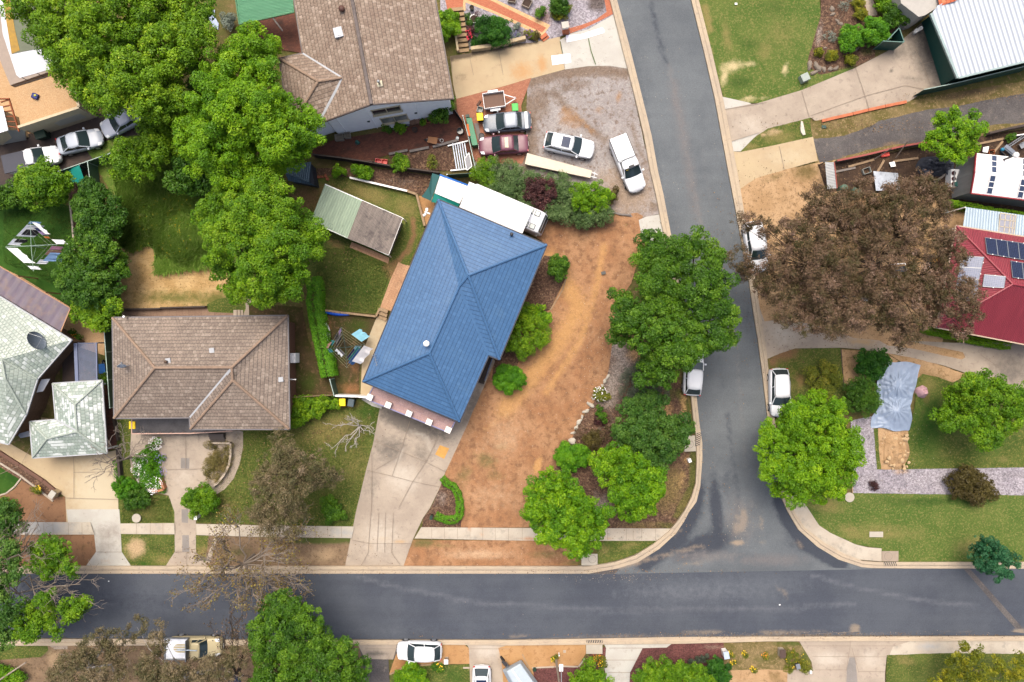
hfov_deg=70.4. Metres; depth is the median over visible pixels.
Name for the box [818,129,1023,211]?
yard
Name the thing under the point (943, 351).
dirt island
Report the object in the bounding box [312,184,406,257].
garden shed
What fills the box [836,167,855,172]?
loose plank
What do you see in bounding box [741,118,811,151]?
nature strip
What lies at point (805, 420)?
tree
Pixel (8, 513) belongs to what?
tree
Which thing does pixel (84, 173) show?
garden bed
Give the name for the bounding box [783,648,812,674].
flower clump
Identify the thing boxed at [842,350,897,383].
garden strip
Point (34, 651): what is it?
lawn
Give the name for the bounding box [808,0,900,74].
garden bed
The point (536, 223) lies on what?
motorhome
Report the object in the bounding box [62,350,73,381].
side deck
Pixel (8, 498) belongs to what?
shrub
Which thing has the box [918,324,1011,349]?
hedge
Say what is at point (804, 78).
utility box
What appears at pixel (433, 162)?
shrub
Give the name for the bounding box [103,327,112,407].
steel fence
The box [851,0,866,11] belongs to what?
golden bush
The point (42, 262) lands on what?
hung cloth
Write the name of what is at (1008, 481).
gravel path
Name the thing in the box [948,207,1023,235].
pale blue verandah
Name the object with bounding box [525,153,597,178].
flat trailer
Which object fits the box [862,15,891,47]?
clipped shrub
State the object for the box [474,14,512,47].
clipped shrub
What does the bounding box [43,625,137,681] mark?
gum tree
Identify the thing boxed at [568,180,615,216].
shrub
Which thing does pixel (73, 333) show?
flowering shrub
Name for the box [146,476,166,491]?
retaining wall
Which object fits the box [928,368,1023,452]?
tree
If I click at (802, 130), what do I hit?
driftwood
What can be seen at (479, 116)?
wheelie bin
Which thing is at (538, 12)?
shrub
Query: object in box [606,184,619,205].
shrub
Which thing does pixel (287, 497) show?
gum tree
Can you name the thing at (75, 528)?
footpath
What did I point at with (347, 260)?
lawn grass
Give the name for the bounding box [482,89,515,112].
box trailer
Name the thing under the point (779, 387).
parked car
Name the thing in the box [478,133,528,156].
parked car
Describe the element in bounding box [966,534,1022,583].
tree
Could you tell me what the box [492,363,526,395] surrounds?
clipped shrub
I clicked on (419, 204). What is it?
retaining wall
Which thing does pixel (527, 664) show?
garden edge
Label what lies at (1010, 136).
flowering shrub
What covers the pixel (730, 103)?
apron
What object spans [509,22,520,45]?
lavender bush
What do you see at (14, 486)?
garden edge
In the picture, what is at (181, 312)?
patio
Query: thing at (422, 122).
shrub
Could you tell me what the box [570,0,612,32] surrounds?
brick edging
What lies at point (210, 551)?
footpath
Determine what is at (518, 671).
camper trailer
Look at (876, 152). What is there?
retaining wall
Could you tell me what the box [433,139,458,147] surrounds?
sleeper
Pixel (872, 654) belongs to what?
driveway
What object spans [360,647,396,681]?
driveway
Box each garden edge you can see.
[0,450,60,495]
[0,462,53,501]
[0,478,21,495]
[69,201,74,249]
[389,663,432,674]
[522,654,532,674]
[532,660,584,668]
[550,276,566,309]
[613,212,630,215]
[821,100,906,121]
[840,348,843,385]
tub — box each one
[31,93,39,99]
[409,119,415,125]
[414,119,419,124]
[880,152,889,157]
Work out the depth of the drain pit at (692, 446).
67.78 m
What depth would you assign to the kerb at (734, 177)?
67.78 m
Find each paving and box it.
[13,273,103,354]
[350,242,388,262]
[380,262,408,310]
[456,78,530,163]
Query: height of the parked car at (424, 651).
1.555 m
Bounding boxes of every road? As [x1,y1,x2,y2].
[1,568,1023,638]
[615,0,871,573]
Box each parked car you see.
[55,127,104,155]
[100,106,141,138]
[396,639,442,663]
[472,664,491,681]
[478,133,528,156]
[483,110,531,134]
[543,131,594,159]
[681,356,706,395]
[767,368,790,416]
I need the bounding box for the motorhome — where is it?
[476,184,547,236]
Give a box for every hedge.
[291,394,340,428]
[304,276,338,377]
[433,475,463,524]
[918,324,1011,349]
[950,199,1023,214]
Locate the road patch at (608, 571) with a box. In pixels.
[589,569,618,573]
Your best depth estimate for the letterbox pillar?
66.58 m
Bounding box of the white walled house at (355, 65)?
[278,0,453,135]
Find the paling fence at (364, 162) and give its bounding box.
[313,153,439,174]
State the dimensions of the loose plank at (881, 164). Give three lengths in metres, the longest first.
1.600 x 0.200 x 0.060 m
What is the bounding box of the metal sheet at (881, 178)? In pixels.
[873,171,899,190]
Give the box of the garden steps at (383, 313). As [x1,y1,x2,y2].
[378,307,388,320]
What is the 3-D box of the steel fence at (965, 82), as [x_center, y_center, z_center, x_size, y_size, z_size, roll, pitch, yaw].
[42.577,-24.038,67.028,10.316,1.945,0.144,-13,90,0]
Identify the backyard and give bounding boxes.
[272,177,425,313]
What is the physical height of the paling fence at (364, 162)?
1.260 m
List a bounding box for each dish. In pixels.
[27,331,45,349]
[117,362,128,367]
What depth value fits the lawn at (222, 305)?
67.99 m
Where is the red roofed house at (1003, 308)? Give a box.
[926,225,1023,344]
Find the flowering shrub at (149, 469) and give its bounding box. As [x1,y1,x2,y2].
[131,436,166,494]
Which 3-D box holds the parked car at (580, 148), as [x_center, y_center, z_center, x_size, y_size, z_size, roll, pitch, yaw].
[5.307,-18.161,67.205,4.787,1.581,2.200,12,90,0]
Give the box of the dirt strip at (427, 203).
[419,196,434,224]
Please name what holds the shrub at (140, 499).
on the front lawn at (127, 471)
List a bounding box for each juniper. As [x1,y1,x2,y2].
[468,155,499,188]
[479,155,553,206]
[543,169,614,229]
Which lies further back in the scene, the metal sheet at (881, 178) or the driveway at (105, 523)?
the driveway at (105, 523)
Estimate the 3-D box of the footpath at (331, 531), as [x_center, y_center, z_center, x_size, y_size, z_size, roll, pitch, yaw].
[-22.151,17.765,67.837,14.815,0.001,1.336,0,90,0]
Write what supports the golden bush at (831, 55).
on the garden bed at (827, 24)
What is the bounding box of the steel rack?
[448,140,471,170]
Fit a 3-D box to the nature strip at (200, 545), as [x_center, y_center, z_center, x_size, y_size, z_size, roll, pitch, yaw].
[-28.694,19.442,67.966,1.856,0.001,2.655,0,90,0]
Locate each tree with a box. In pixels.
[0,0,218,126]
[0,497,29,651]
[0,498,104,622]
[8,586,94,644]
[13,155,76,212]
[21,532,80,581]
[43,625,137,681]
[51,261,127,311]
[55,221,131,278]
[67,293,123,333]
[69,175,128,241]
[85,422,169,491]
[99,107,191,182]
[122,613,250,681]
[161,77,222,197]
[164,501,319,615]
[170,20,326,196]
[190,171,331,309]
[203,591,261,681]
[243,427,344,542]
[245,587,373,681]
[519,465,616,561]
[567,655,614,681]
[587,440,667,523]
[604,225,742,390]
[610,387,695,473]
[631,654,716,681]
[724,166,988,354]
[752,388,866,510]
[918,104,989,165]
[927,640,1023,681]
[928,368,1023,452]
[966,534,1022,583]
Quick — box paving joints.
[1,41,999,672]
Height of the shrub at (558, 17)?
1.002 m
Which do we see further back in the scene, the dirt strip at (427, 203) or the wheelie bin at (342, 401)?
the dirt strip at (427, 203)
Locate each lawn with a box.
[0,204,73,305]
[0,467,20,493]
[0,646,47,659]
[116,419,173,522]
[196,397,379,525]
[207,297,244,312]
[390,664,469,681]
[699,0,853,102]
[768,348,844,405]
[799,492,1023,561]
[874,374,1023,469]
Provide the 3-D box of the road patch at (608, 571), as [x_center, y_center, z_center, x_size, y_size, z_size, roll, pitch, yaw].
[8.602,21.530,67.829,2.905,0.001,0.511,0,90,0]
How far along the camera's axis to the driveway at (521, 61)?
67.92 m
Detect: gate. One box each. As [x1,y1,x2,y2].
[452,108,462,123]
[873,40,903,50]
[886,27,904,41]
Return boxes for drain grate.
[587,640,602,642]
[695,432,700,445]
[884,562,896,565]
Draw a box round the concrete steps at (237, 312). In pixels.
[233,310,242,314]
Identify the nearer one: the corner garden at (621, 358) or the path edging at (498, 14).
the path edging at (498, 14)
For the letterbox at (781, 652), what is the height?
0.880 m
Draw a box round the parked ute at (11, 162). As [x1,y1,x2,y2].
[1,144,63,173]
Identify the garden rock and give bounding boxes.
[568,438,575,443]
[807,60,811,70]
[814,61,818,70]
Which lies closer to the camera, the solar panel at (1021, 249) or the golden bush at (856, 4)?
the solar panel at (1021, 249)
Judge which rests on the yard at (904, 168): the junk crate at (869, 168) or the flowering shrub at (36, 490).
the junk crate at (869, 168)
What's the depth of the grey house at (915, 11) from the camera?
65.20 m
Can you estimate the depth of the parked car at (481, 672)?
66.81 m
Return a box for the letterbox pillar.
[561,21,569,34]
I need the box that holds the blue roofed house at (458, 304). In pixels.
[362,199,547,433]
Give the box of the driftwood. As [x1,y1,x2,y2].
[800,121,805,134]
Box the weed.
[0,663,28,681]
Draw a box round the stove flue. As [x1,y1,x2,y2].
[1003,152,1019,159]
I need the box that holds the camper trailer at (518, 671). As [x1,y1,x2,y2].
[503,660,536,681]
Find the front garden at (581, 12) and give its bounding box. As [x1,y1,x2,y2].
[440,0,612,48]
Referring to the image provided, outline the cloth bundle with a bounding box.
[915,385,927,397]
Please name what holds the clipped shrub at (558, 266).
on the garden bed at (548, 286)
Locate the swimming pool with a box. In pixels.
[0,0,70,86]
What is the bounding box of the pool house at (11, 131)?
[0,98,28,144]
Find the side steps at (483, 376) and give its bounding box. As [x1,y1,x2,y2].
[478,355,492,383]
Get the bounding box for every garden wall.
[455,34,458,51]
[471,36,525,52]
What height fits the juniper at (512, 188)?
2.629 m
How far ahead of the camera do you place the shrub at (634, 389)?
65.70 m
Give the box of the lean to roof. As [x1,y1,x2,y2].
[818,162,837,191]
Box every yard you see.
[0,480,65,511]
[19,501,65,521]
[249,305,332,396]
[313,109,471,160]
[321,311,375,398]
[439,214,641,527]
[473,66,658,217]
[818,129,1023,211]
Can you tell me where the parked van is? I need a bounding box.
[740,221,769,271]
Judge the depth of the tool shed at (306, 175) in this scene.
66.08 m
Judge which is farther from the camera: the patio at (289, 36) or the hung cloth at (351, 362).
the patio at (289, 36)
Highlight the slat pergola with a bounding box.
[74,342,104,380]
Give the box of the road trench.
[964,569,1022,628]
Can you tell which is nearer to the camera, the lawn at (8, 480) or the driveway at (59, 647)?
the driveway at (59, 647)
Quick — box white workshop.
[951,153,1023,206]
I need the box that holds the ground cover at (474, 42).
[469,35,511,49]
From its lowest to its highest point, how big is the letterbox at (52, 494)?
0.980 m
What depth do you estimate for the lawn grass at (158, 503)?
67.95 m
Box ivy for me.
[112,459,120,482]
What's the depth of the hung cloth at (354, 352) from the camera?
66.06 m
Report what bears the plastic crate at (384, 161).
on the ground at (222, 34)
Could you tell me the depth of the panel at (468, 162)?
67.05 m
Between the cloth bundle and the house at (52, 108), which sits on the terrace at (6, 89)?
the house at (52, 108)
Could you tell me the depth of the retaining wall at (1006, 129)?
67.06 m
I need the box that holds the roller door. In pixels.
[55,114,85,125]
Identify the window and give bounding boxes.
[370,105,402,116]
[379,113,409,125]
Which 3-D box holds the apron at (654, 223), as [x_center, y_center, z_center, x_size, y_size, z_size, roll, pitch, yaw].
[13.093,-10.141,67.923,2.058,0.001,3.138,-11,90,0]
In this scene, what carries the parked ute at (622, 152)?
on the parking yard at (566, 89)
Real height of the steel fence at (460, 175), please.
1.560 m
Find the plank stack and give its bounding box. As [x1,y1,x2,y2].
[474,123,479,139]
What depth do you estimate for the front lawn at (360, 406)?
67.97 m
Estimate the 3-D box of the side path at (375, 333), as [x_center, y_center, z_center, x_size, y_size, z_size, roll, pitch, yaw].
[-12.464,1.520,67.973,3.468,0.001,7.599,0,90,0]
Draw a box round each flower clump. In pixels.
[742,650,748,658]
[750,666,757,673]
[761,651,769,660]
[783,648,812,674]
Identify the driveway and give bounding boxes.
[0,104,142,185]
[0,417,117,521]
[50,646,67,648]
[66,509,130,565]
[130,431,242,565]
[345,359,494,565]
[359,645,396,659]
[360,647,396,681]
[450,37,564,98]
[467,645,505,681]
[560,15,626,68]
[605,644,670,681]
[724,23,940,140]
[734,137,817,188]
[760,310,1023,388]
[787,641,908,681]
[813,93,1023,161]
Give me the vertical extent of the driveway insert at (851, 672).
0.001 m
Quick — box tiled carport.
[29,380,117,458]
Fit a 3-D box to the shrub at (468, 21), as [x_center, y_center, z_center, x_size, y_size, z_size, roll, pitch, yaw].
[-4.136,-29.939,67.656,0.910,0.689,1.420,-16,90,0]
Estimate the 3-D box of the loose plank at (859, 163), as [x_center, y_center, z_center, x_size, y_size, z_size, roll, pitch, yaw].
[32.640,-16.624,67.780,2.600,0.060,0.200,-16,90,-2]
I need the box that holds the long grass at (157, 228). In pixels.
[111,148,217,277]
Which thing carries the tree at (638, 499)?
on the corner garden at (621, 358)
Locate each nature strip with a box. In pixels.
[0,535,95,565]
[121,534,174,565]
[196,535,208,561]
[205,535,350,565]
[404,540,577,565]
[597,541,655,563]
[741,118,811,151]
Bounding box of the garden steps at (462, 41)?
[452,7,468,52]
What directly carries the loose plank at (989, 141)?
on the yard at (904, 168)
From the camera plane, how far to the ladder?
67.67 m
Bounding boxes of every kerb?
[0,635,1023,645]
[3,565,587,573]
[588,0,701,573]
[691,0,877,567]
[874,561,1023,568]
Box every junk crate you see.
[861,167,871,174]
[999,148,1012,156]
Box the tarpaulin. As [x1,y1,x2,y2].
[871,362,920,430]
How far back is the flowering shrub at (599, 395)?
67.22 m
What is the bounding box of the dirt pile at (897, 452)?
[883,431,909,469]
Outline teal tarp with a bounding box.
[68,165,87,184]
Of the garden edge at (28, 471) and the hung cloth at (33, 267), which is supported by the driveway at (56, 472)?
the garden edge at (28, 471)
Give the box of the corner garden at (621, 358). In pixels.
[545,341,695,528]
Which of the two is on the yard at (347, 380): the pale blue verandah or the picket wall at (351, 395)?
the picket wall at (351, 395)
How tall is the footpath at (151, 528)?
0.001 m
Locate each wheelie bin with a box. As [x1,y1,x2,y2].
[33,131,45,140]
[38,129,50,138]
[129,421,135,428]
[339,397,347,405]
[347,398,356,406]
[476,112,482,121]
[512,102,518,111]
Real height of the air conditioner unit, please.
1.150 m
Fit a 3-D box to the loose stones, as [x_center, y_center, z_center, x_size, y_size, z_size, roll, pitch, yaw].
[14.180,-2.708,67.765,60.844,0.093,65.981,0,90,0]
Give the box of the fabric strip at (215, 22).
[209,10,218,28]
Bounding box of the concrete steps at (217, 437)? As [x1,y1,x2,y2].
[208,433,225,441]
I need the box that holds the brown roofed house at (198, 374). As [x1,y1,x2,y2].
[111,315,298,433]
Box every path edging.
[465,0,541,34]
[491,0,549,27]
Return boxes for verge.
[0,645,362,681]
[389,645,468,673]
[724,641,811,681]
[730,670,787,681]
[811,81,1023,163]
[886,653,1023,681]
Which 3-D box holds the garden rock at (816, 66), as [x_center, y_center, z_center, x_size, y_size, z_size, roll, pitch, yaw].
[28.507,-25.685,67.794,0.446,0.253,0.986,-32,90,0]
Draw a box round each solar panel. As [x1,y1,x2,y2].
[958,267,981,278]
[961,256,983,267]
[982,274,1005,287]
[985,237,997,255]
[996,239,1008,257]
[1007,241,1019,258]
[1011,261,1023,278]
[1018,242,1023,259]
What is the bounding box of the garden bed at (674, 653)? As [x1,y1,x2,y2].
[533,643,724,681]
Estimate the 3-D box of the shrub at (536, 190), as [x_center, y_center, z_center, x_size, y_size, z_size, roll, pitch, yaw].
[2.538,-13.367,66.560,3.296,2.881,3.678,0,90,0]
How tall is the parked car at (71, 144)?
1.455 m
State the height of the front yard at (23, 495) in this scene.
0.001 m
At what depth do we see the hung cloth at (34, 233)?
66.24 m
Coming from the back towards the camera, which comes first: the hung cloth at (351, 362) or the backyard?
the backyard
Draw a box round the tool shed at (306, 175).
[286,162,318,187]
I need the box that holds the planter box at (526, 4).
[521,0,531,9]
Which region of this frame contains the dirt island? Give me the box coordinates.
[878,339,964,358]
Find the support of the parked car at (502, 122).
on the brick paving at (469, 106)
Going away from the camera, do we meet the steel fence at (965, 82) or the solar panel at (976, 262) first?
the solar panel at (976, 262)
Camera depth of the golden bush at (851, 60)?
67.28 m
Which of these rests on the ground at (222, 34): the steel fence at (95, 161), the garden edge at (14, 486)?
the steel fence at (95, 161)
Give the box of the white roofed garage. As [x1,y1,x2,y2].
[921,0,1023,85]
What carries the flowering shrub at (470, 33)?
on the front garden at (581, 12)
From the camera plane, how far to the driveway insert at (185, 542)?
67.95 m
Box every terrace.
[0,5,110,133]
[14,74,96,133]
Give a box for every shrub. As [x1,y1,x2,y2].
[0,177,24,211]
[0,496,15,511]
[29,485,41,494]
[67,328,83,339]
[98,372,107,389]
[111,475,141,499]
[123,485,151,510]
[180,481,221,519]
[219,11,236,31]
[319,493,347,525]
[324,415,374,456]
[331,163,347,178]
[350,164,374,179]
[381,124,392,133]
[390,152,409,173]
[393,121,407,134]
[393,661,429,681]
[420,118,426,125]
[426,154,439,170]
[427,96,455,123]
[430,661,444,672]
[438,8,461,42]
[464,12,472,25]
[465,25,475,39]
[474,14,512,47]
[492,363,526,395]
[505,301,551,361]
[522,175,557,210]
[523,29,536,39]
[532,30,540,41]
[534,303,552,323]
[535,6,546,18]
[547,253,569,282]
[548,0,569,16]
[550,4,572,20]
[550,653,558,661]
[553,440,590,473]
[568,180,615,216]
[573,416,618,442]
[581,429,601,450]
[592,386,610,401]
[592,654,607,667]
[593,415,606,426]
[595,404,607,423]
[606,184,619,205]
[618,356,669,403]
[687,653,708,665]
[706,654,732,681]
[800,358,843,400]
[822,0,852,42]
[837,184,847,191]
[838,23,864,53]
[842,375,883,418]
[853,347,892,383]
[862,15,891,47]
[868,480,878,490]
[872,0,891,14]
[883,1,910,29]
[942,463,1000,507]
[1004,132,1016,142]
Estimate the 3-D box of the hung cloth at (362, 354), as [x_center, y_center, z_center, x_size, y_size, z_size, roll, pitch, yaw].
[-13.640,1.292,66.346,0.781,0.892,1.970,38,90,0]
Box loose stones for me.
[372,17,937,638]
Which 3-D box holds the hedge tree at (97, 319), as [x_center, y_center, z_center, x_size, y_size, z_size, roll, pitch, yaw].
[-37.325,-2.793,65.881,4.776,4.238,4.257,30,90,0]
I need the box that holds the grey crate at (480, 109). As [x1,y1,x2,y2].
[476,106,482,112]
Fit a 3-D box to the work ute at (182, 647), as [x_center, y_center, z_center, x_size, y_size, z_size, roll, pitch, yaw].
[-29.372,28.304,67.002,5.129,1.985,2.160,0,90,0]
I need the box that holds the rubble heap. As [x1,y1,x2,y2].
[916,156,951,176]
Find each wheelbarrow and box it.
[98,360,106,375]
[424,136,440,144]
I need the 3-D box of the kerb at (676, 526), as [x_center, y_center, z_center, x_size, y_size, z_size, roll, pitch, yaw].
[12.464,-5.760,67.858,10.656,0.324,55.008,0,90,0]
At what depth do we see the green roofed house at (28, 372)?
64.32 m
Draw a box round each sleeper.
[389,149,407,155]
[409,146,428,152]
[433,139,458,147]
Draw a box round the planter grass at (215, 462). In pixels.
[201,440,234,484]
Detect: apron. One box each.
[639,215,662,239]
[723,97,750,108]
[732,132,758,150]
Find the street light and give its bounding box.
[555,659,562,681]
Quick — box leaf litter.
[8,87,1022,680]
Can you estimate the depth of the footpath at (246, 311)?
67.98 m
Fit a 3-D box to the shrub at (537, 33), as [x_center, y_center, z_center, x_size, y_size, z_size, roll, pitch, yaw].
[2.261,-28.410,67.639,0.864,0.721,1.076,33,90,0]
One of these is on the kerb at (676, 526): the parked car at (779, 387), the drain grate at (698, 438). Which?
the drain grate at (698, 438)
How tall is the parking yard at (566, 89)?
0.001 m
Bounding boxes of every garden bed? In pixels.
[0,455,56,499]
[69,171,120,316]
[317,168,430,195]
[388,144,455,170]
[422,479,461,527]
[492,347,521,379]
[511,255,565,333]
[533,643,724,681]
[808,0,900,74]
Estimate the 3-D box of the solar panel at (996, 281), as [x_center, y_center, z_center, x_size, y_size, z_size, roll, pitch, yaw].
[41.766,-5.155,62.859,1.421,0.806,1.148,9,90,0]
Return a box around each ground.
[0,0,1023,681]
[87,133,253,312]
[741,160,964,341]
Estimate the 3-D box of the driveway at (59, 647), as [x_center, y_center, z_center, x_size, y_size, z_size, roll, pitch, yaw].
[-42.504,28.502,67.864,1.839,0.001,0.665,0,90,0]
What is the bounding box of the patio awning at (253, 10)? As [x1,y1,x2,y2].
[235,0,293,30]
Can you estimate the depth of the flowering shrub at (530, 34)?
67.46 m
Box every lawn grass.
[3,206,69,281]
[121,496,172,522]
[316,247,389,311]
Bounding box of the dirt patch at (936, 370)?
[888,353,964,381]
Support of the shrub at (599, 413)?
on the corner garden at (621, 358)
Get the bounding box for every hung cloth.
[7,248,34,262]
[8,239,21,245]
[15,239,27,242]
[17,225,43,236]
[21,229,38,235]
[28,266,41,269]
[32,222,48,233]
[36,260,47,263]
[43,253,61,260]
[44,250,61,254]
[49,246,62,249]
[52,239,67,243]
[348,347,360,360]
[348,349,359,364]
[352,329,368,341]
[352,346,371,363]
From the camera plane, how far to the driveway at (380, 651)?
67.86 m
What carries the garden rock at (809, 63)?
on the garden bed at (827, 24)
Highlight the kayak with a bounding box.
[323,311,348,315]
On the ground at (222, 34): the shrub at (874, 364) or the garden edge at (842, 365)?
the garden edge at (842, 365)
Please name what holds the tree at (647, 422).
on the corner garden at (621, 358)
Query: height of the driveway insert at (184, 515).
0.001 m
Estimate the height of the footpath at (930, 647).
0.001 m
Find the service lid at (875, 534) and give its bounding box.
[869,532,882,536]
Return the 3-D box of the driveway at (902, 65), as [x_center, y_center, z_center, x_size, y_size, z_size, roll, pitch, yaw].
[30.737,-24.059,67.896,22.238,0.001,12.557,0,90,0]
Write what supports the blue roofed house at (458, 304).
on the ground at (222, 34)
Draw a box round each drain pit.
[581,554,597,565]
[586,645,601,653]
[684,435,695,451]
[882,551,898,560]
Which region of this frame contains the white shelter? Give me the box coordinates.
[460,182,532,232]
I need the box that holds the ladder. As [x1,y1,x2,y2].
[1009,135,1023,146]
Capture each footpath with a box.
[13,522,93,534]
[120,523,174,533]
[196,524,353,537]
[205,536,215,562]
[243,299,250,314]
[415,527,669,540]
[791,495,881,560]
[864,0,876,15]
[890,641,1023,654]
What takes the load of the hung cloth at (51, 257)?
hanging from the washing line at (31, 245)
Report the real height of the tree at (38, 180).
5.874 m
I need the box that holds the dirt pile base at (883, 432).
[878,428,908,469]
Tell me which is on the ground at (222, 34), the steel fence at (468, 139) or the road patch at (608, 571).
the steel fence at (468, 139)
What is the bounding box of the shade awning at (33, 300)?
[0,266,70,331]
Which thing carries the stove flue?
on the white workshop
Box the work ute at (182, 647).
[164,634,223,661]
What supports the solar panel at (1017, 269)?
attached to the red roofed house at (1003, 308)
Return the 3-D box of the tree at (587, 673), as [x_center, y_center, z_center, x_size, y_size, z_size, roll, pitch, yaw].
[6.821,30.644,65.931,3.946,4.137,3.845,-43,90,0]
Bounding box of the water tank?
[1003,144,1015,155]
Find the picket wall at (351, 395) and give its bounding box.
[335,394,366,397]
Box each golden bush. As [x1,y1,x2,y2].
[813,47,823,56]
[825,49,838,60]
[843,54,858,65]
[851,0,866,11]
[852,9,867,20]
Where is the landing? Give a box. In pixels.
[362,398,381,408]
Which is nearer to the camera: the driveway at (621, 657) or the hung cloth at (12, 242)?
the hung cloth at (12, 242)
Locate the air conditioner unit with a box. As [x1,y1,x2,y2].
[945,169,958,188]
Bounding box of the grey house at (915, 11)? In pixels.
[885,0,955,29]
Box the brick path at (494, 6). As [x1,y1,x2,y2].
[445,0,545,31]
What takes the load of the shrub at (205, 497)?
on the ground at (222, 34)
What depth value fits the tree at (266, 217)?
58.64 m
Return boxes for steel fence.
[9,153,110,187]
[87,162,99,182]
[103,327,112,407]
[329,378,337,395]
[447,173,477,177]
[462,115,474,165]
[914,66,1023,95]
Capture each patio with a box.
[122,307,232,316]
[256,13,300,52]
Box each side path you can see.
[104,385,116,450]
[361,317,386,394]
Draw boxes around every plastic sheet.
[551,54,570,64]
[566,27,604,41]
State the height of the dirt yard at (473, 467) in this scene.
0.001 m
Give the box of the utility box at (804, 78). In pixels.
[798,72,810,83]
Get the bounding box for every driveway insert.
[181,458,189,468]
[182,509,187,522]
[182,535,188,551]
[847,657,856,681]
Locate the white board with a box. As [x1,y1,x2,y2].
[982,146,988,152]
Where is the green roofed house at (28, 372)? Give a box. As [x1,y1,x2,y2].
[0,295,84,444]
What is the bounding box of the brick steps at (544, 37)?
[540,32,548,41]
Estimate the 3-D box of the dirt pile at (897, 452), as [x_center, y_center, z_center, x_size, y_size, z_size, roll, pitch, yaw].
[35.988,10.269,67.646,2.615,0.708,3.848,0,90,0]
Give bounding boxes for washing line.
[9,221,56,270]
[328,327,364,367]
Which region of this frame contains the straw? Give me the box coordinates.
[120,245,228,310]
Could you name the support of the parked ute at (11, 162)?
on the driveway at (30, 141)
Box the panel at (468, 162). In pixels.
[464,153,471,169]
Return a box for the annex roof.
[422,173,467,206]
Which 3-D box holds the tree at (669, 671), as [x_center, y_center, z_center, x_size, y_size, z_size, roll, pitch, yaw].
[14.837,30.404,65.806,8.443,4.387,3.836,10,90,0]
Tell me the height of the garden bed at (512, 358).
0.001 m
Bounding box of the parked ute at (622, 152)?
[609,132,645,193]
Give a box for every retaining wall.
[112,417,120,440]
[116,447,123,477]
[123,306,206,309]
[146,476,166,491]
[207,442,233,487]
[321,308,380,316]
[350,177,406,191]
[407,190,425,226]
[834,142,926,162]
[984,124,1023,135]
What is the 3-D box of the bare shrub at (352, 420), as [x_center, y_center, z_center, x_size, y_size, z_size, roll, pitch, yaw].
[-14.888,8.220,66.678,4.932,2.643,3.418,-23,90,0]
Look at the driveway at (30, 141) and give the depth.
68.00 m
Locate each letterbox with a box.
[48,489,61,498]
[721,648,729,658]
[778,647,785,657]
[793,661,800,669]
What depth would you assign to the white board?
67.45 m
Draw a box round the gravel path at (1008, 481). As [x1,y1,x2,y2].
[851,416,1023,494]
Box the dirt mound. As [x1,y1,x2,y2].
[631,213,643,219]
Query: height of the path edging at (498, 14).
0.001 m
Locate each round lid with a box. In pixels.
[132,514,140,522]
[845,492,853,501]
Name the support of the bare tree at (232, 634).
on the ground at (222, 34)
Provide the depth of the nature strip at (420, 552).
67.93 m
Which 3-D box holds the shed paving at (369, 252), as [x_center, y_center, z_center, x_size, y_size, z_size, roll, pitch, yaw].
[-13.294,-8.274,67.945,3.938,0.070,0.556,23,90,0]
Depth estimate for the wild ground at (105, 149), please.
67.99 m
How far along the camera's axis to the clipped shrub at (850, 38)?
66.62 m
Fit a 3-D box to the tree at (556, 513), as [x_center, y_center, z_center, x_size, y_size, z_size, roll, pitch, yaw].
[4.625,14.800,64.042,8.863,7.992,6.719,30,90,0]
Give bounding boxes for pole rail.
[0,662,26,679]
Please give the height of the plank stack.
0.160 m
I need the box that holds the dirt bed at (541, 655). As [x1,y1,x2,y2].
[498,645,585,681]
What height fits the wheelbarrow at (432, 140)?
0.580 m
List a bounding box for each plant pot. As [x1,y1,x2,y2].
[457,127,463,134]
[469,14,475,22]
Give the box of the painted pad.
[435,445,448,458]
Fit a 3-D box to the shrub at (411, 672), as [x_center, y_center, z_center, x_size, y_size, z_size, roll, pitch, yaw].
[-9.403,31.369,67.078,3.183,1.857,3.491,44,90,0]
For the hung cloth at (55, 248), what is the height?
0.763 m
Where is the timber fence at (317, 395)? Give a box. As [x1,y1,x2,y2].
[292,394,332,397]
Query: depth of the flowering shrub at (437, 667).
67.36 m
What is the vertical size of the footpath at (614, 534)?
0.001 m
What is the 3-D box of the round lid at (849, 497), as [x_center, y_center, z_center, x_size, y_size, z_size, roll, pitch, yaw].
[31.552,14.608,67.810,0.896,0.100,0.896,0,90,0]
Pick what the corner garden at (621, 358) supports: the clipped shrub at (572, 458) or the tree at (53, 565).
the clipped shrub at (572, 458)
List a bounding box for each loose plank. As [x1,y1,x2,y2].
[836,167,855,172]
[848,159,873,167]
[877,159,884,170]
[893,157,917,161]
[976,138,1004,144]
[993,140,1003,151]
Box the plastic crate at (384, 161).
[381,159,387,163]
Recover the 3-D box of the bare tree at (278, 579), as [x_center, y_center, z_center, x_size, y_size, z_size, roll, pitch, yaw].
[-23.008,18.634,63.810,12.605,8.380,9.764,0,90,0]
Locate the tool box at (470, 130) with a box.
[466,114,477,147]
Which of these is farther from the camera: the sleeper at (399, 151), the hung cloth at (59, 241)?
the sleeper at (399, 151)
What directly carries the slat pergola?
on the ground at (222, 34)

